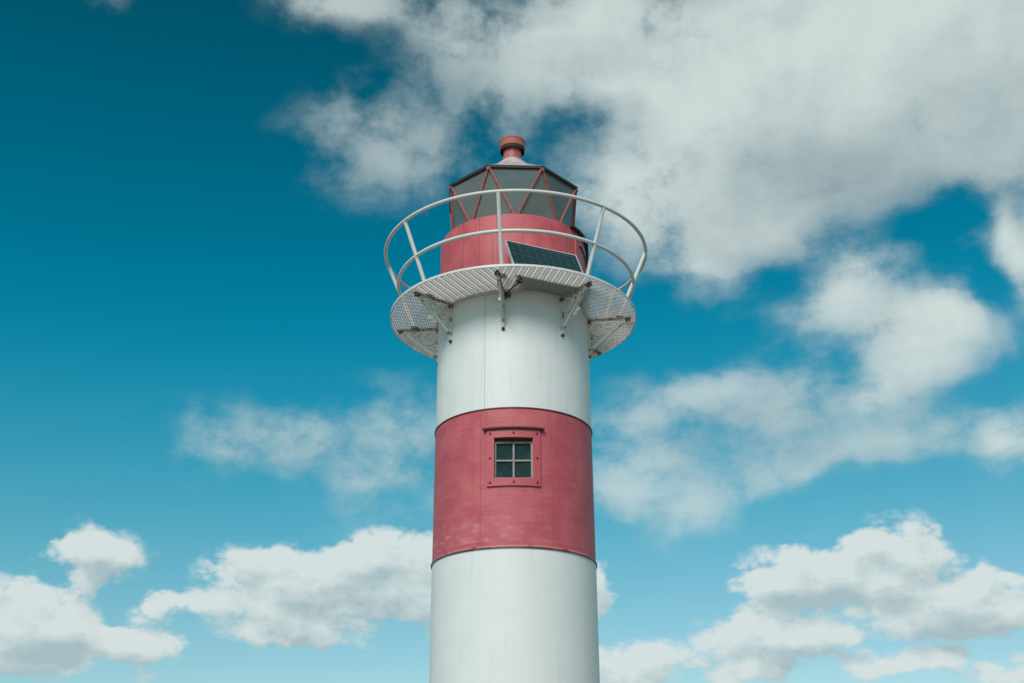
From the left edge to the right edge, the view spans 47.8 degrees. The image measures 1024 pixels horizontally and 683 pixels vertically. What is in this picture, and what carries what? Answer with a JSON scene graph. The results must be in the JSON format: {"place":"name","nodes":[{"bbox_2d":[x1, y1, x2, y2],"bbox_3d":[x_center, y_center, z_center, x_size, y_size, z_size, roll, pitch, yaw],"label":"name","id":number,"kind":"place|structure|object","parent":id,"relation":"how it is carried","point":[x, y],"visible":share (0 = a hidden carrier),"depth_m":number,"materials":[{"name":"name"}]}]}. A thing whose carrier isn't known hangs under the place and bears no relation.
{"place":"outdoors","nodes":[
{"label":"outdoors","id":0,"kind":"place"},
{"bbox_2d":[0,0,1023,682],"label":"sky","id":1,"kind":"structure","parent":0,"point":[217,429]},
{"bbox_2d":[384,135,646,682],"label":"lighthouse","id":2,"kind":"object","parent":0,"point":[509,347],"visible":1,"depth_m":16.03,"materials":[{"name":"concrete"}]},
{"bbox_2d":[482,426,544,486],"bbox_3d":[0.021,1.568,15.630,0.852,0.822,0.205,0,-24,0],"label":"window","id":3,"kind":"structure","parent":2,"relation":"in","point":[513,457],"depth_m":15.66,"materials":[{"name":"red paint"}]},
{"bbox_2d":[505,240,582,272],"bbox_3d":[0.490,-1.129,16.689,1.150,0.728,0.052,10,-54,-22],"label":"solar panel","id":4,"kind":"object","parent":2,"relation":"on","point":[520,253],"visible":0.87,"depth_m":16.76,"materials":[{"name":"glass"}]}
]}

